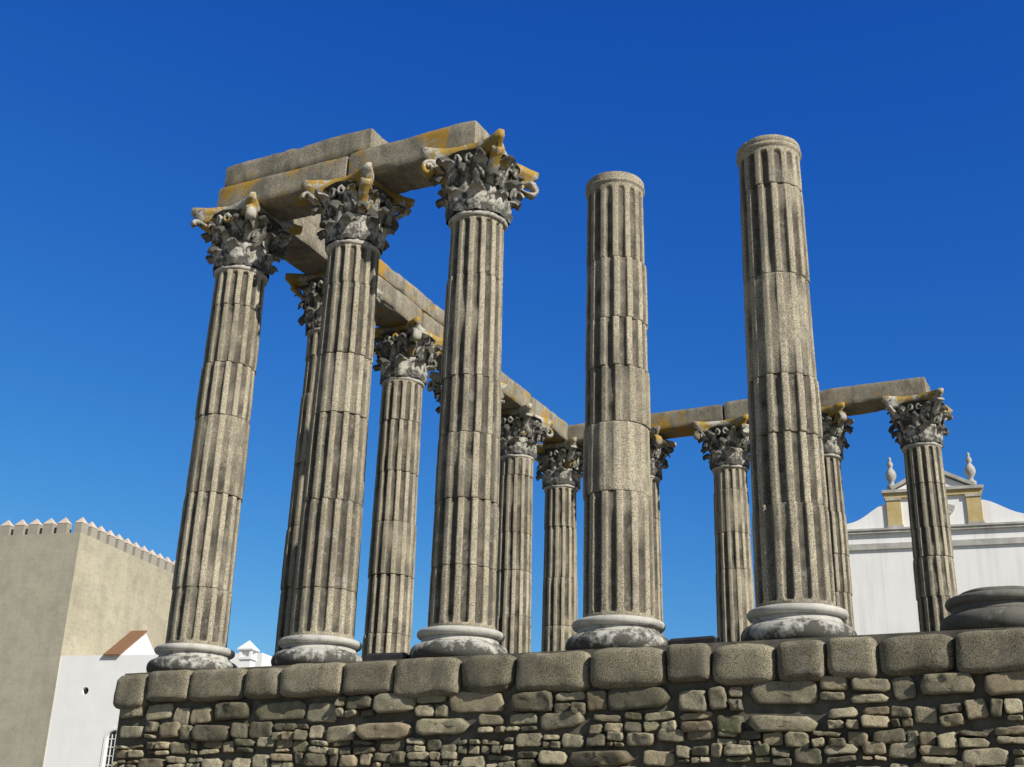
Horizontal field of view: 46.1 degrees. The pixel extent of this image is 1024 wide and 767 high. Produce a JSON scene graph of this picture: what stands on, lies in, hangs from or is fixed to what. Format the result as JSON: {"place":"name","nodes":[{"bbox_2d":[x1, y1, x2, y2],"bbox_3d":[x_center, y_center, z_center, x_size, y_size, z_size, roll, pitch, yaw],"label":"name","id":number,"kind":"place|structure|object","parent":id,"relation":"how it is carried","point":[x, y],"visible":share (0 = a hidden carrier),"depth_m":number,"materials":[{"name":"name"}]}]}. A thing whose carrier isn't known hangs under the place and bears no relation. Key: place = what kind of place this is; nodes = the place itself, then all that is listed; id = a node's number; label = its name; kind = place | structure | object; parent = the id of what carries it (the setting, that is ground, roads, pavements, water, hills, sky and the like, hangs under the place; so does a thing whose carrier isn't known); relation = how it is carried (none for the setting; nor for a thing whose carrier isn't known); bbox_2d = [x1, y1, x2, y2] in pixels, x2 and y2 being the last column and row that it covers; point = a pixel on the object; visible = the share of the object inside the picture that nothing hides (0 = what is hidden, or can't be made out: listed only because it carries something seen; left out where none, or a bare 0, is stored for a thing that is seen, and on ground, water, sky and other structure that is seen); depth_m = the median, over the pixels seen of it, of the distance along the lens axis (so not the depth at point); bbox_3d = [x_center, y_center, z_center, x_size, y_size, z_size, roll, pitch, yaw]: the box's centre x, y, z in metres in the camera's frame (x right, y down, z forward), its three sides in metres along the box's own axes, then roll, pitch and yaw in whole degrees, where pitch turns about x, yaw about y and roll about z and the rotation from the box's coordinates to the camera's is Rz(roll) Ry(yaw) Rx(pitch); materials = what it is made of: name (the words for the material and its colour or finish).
{"place":"outdoors","nodes":[
{"label":"outdoors","id":0,"kind":"place"},
{"bbox_2d":[0,532,172,766],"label":"building","id":1,"kind":"structure","parent":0,"point":[73,594],"depth_m":90.60,"materials":[{"name":"paint"}]},
{"bbox_2d":[0,517,174,573],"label":"battlements","id":2,"kind":"object","parent":1,"relation":"on","point":[64,525],"visible":0.8,"depth_m":93.15,"materials":[{"name":"white paint"}]},
{"bbox_2d":[43,633,271,766],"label":"white house","id":3,"kind":"structure","parent":0,"point":[81,723],"depth_m":85.93,"materials":[{"name":"white paint"}]},
{"bbox_2d":[100,727,116,766],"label":"white house window frames","id":4,"kind":"structure","parent":3,"relation":"in","point":[104,744],"depth_m":84.41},
{"bbox_2d":[103,630,146,655],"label":"tiled roof","id":5,"kind":"structure","parent":3,"relation":"on","point":[123,644],"depth_m":88.31,"materials":[{"name":"orange tile"}]},
{"bbox_2d":[237,640,259,667],"bbox_3d":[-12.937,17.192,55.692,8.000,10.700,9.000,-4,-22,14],"label":"house chimney","id":6,"kind":"object","parent":3,"relation":"on","point":[247,650],"depth_m":57.63,"materials":[{"name":"white paint"}]},
{"bbox_2d":[427,372,506,413],"bbox_3d":[-1.053,0.438,27.142,1.452,1.228,1.495,-8,-24,24],"label":"column capital","id":7,"kind":"object","parent":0,"point":[434,385],"visible":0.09,"depth_m":27.03,"materials":[{"name":"grey stone"}]},
{"bbox_2d":[0,0,1023,655],"label":"sky","id":8,"kind":"structure","parent":0,"point":[120,119],"materials":[{"name":"blue"}]},
{"bbox_2d":[113,626,1023,766],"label":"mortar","id":9,"kind":"object","parent":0,"point":[818,711],"visible":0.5,"depth_m":13.70,"materials":[{"name":"grey concrete"}]},
{"bbox_2d":[146,643,237,671],"bbox_3d":[-4.745,4.173,17.941,1.338,0.454,1.334,13,-24,-25],"label":"column base","id":10,"kind":"object","parent":9,"relation":"on","point":[186,656],"visible":0.8,"depth_m":17.48,"materials":[{"name":"grey stone"}]},
{"bbox_2d":[165,263,264,647],"bbox_3d":[-4.658,1.017,19.193,0.919,6.340,0.902,2,-22,0],"label":"column shaft","id":11,"kind":"object","parent":10,"relation":"on","point":[201,597],"visible":0.94,"depth_m":18.73,"materials":[{"name":"beige stone"}]},
{"bbox_2d":[190,192,302,285],"bbox_3d":[-4.550,-2.292,20.520,1.464,1.222,1.479,-10,-24,26],"label":"column capital","id":12,"kind":"object","parent":11,"relation":"on","point":[251,232],"visible":0.88,"depth_m":20.14,"materials":[{"name":"grey stone"}]},
{"bbox_2d":[274,331,319,653],"bbox_3d":[-3.483,1.929,21.405,0.917,6.340,0.920,-1,-22,6],"label":"column shaft","id":13,"kind":"object","parent":9,"relation":"on","point":[287,578],"visible":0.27,"depth_m":21.07,"materials":[{"name":"beige stone"}]},
{"bbox_2d":[285,271,382,338],"bbox_3d":[-3.386,-1.390,22.709,1.423,1.223,1.447,-10,-24,26],"label":"column capital","id":14,"kind":"object","parent":13,"relation":"on","point":[311,287],"visible":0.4,"depth_m":22.45,"materials":[{"name":"grey stone"}]},
{"bbox_2d":[364,652,409,660],"bbox_3d":[-1.653,3.702,16.133,0.680,0.150,0.320,-5,-23,17],"label":"floodlight","id":15,"kind":"object","parent":9,"relation":"on","point":[382,656],"visible":0.38,"depth_m":16.03,"materials":[{"name":"metal"}]},
{"bbox_2d":[362,375,422,657],"bbox_3d":[-2.314,2.837,23.607,0.919,6.340,0.923,0,-22,3],"label":"column shaft","id":16,"kind":"object","parent":9,"relation":"on","point":[389,605],"visible":0.86,"depth_m":23.32,"materials":[{"name":"beige stone"}]},
{"bbox_2d":[373,316,442,389],"bbox_3d":[-2.209,-0.477,24.925,1.478,1.224,1.436,-9,-24,25],"label":"column capital","id":17,"kind":"object","parent":16,"relation":"on","point":[408,350],"visible":0.88,"depth_m":24.53,"materials":[{"name":"grey stone"}]},
{"bbox_2d":[496,454,533,652],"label":"column shaft","id":18,"kind":"object","parent":9,"relation":"on","point":[514,572],"visible":0.72,"depth_m":27.96,"materials":[{"name":"beige stone"}]},
{"bbox_2d":[500,403,553,463],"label":"column capital","id":19,"kind":"object","parent":18,"relation":"on","point":[521,435],"visible":0.78,"depth_m":28.91,"materials":[{"name":"grey stone"}]},
{"bbox_2d":[541,485,577,651],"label":"column shaft","id":20,"kind":"object","parent":9,"relation":"on","point":[559,608],"visible":0.58,"depth_m":30.26,"materials":[{"name":"beige stone"}]},
{"bbox_2d":[535,437,582,492],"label":"column capital","id":21,"kind":"object","parent":20,"relation":"on","point":[560,464],"visible":0.85,"depth_m":31.13,"materials":[{"name":"grey stone"}]},
{"bbox_2d":[111,671,1023,766],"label":"stone wall","id":22,"kind":"structure","parent":9,"relation":"attached to","point":[796,737],"depth_m":13.95,"materials":[{"name":"grey stone"}]},
{"bbox_2d":[113,628,1023,709],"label":"stone coping","id":23,"kind":"object","parent":9,"relation":"attached to","point":[979,652],"visible":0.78,"depth_m":14.16,"materials":[{"name":"grey stone"}]},
{"bbox_2d":[271,634,363,665],"bbox_3d":[-2.720,3.855,16.998,1.336,0.454,1.337,-8,-24,22],"label":"column base","id":24,"kind":"object","parent":23,"relation":"on","point":[309,648],"visible":0.77,"depth_m":16.53,"materials":[{"name":"grey stone"}]},
{"bbox_2d":[289,236,378,638],"bbox_3d":[-2.623,0.701,18.253,0.916,6.340,0.928,-1,-22,5],"label":"column shaft","id":25,"kind":"object","parent":24,"relation":"on","point":[325,589],"visible":0.96,"depth_m":17.78,"materials":[{"name":"beige stone"}]},
{"bbox_2d":[299,162,414,259],"bbox_3d":[-2.524,-2.611,19.575,1.440,1.223,1.454,-10,-24,26],"label":"column capital","id":26,"kind":"object","parent":25,"relation":"on","point":[364,203],"visible":0.94,"depth_m":19.20,"materials":[{"name":"grey stone"}]},
{"bbox_2d":[409,625,508,658],"bbox_3d":[-0.690,3.537,16.053,1.339,0.454,1.340,0,-22,5],"label":"column base","id":27,"kind":"object","parent":23,"relation":"on","point":[450,640],"visible":0.8,"depth_m":15.59,"materials":[{"name":"white stone"}]},
{"bbox_2d":[428,215,503,629],"bbox_3d":[-0.589,0.384,17.310,0.923,6.340,0.928,-2,-22,8],"label":"column shaft","id":28,"kind":"object","parent":27,"relation":"on","point":[464,576],"visible":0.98,"depth_m":16.82,"materials":[{"name":"grey stone"}]},
{"bbox_2d":[419,128,538,231],"bbox_3d":[-0.512,-2.938,18.611,1.490,1.224,1.486,-8,-24,23],"label":"column capital","id":29,"kind":"object","parent":28,"relation":"on","point":[489,176],"visible":0.9,"depth_m":18.24,"materials":[{"name":"grey stone"}]},
{"bbox_2d":[565,614,668,649],"bbox_3d":[1.337,3.218,15.108,1.334,0.454,1.339,3,-22,-4],"label":"column base","id":30,"kind":"object","parent":9,"relation":"on","point":[607,631],"visible":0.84,"depth_m":14.64,"materials":[{"name":"white stone"}]},
{"bbox_2d":[583,171,655,618],"bbox_3d":[1.433,0.062,16.358,0.927,6.340,0.922,0,-22,4],"label":"column shaft","id":31,"kind":"object","parent":30,"relation":"on","point":[618,566],"visible":0.98,"depth_m":15.89,"materials":[{"name":"grey stone"}]},
{"bbox_2d":[650,475,663,635],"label":"column shaft","id":32,"kind":"object","parent":9,"relation":"on","point":[655,495],"visible":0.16,"depth_m":29.49,"materials":[{"name":"beige stone"}]},
{"bbox_2d":[649,426,675,482],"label":"column capital","id":33,"kind":"object","parent":32,"relation":"on","point":[661,449],"visible":0.34,"depth_m":30.16,"materials":[{"name":"grey stone"}]},
{"bbox_2d":[668,636,722,644],"bbox_3d":[2.197,3.131,14.423,0.680,0.150,0.320,-12,-25,30],"label":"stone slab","id":34,"kind":"object","parent":9,"relation":"on","point":[702,639],"visible":0.39,"depth_m":14.31,"materials":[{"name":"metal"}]},
{"bbox_2d":[714,467,754,641],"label":"column shaft","id":35,"kind":"object","parent":9,"relation":"on","point":[735,601],"visible":0.61,"depth_m":28.37,"materials":[{"name":"beige stone"}]},
{"bbox_2d":[692,414,749,473],"bbox_3d":[5.355,1.621,29.664,1.451,1.228,1.440,-9,-24,25],"label":"column capital","id":36,"kind":"object","parent":35,"relation":"on","point":[726,443],"visible":0.88,"depth_m":29.25,"materials":[{"name":"grey stone"}]},
{"bbox_2d":[741,603,856,640],"bbox_3d":[3.365,2.900,14.163,1.337,0.454,1.340,-14,-26,34],"label":"column base","id":37,"kind":"object","parent":9,"relation":"on","point":[788,621],"visible":0.73,"depth_m":13.70,"materials":[{"name":"white stone"}]},
{"bbox_2d":[736,134,835,607],"bbox_3d":[3.443,-0.257,15.412,0.928,6.340,0.942,-2,-22,8],"label":"column shaft","id":38,"kind":"object","parent":37,"relation":"on","point":[792,553],"visible":0.98,"depth_m":14.95,"materials":[{"name":"grey stone"}]},
{"bbox_2d":[824,456,854,629],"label":"column shaft","id":39,"kind":"object","parent":9,"relation":"on","point":[840,552],"visible":0.32,"depth_m":27.45,"materials":[{"name":"beige stone"}]},
{"bbox_2d":[821,402,853,462],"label":"column capital","id":40,"kind":"object","parent":39,"relation":"on","point":[837,422],"visible":0.43,"depth_m":28.23,"materials":[{"name":"grey stone"}]},
{"bbox_2d":[903,442,957,631],"bbox_3d":[9.309,4.296,26.454,0.923,6.340,0.928,0,-22,5],"label":"column shaft","id":41,"kind":"object","parent":9,"relation":"on","point":[933,564],"visible":0.66,"depth_m":26.52,"materials":[{"name":"beige stone"}]},
{"bbox_2d":[881,388,952,452],"bbox_3d":[9.412,0.978,27.760,1.451,1.223,1.484,-9,-24,26],"label":"column capital","id":42,"kind":"object","parent":41,"relation":"on","point":[919,419],"visible":0.97,"depth_m":27.38,"materials":[{"name":"grey stone"}]},
{"bbox_2d":[940,586,1023,630],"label":"column base","id":43,"kind":"object","parent":9,"relation":"on","point":[991,607],"visible":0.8,"depth_m":12.80,"materials":[{"name":"stone"}]},
{"bbox_2d":[847,477,1023,634],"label":"church facade","id":44,"kind":"structure","parent":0,"point":[884,601],"depth_m":71.93,"materials":[{"name":"white paint"}]},
{"bbox_2d":[884,488,983,524],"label":"pilasters","id":45,"kind":"object","parent":44,"relation":"attached to","point":[973,503],"visible":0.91,"depth_m":72.83,"materials":[{"name":"beige paint"}]},
{"bbox_2d":[885,457,896,489],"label":"finial","id":46,"kind":"object","parent":45,"relation":"on","point":[890,475],"visible":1,"depth_m":74.39,"materials":[{"name":"white stone"}]},
{"bbox_2d":[847,471,1023,550],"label":"church mouldings","id":47,"kind":"object","parent":44,"relation":"attached to","point":[970,525],"visible":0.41,"depth_m":72.70,"materials":[{"name":"white paint"}]},
{"bbox_2d":[964,452,976,484],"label":"finial","id":48,"kind":"object","parent":44,"relation":"on","point":[969,470],"visible":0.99,"depth_m":73.14,"materials":[{"name":"white stone"}]},
{"bbox_3d":[-1.142,3.747,25.814,0.921,6.340,0.928,0,-22,5],"label":"column","id":49,"kind":"object","parent":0,"visible":0},
{"bbox_2d":[217,121,929,447],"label":"entablature","id":50,"kind":"structure","parent":49,"relation":"on","point":[274,181],"depth_m":20.79,"materials":[{"name":"stone"}]}
]}

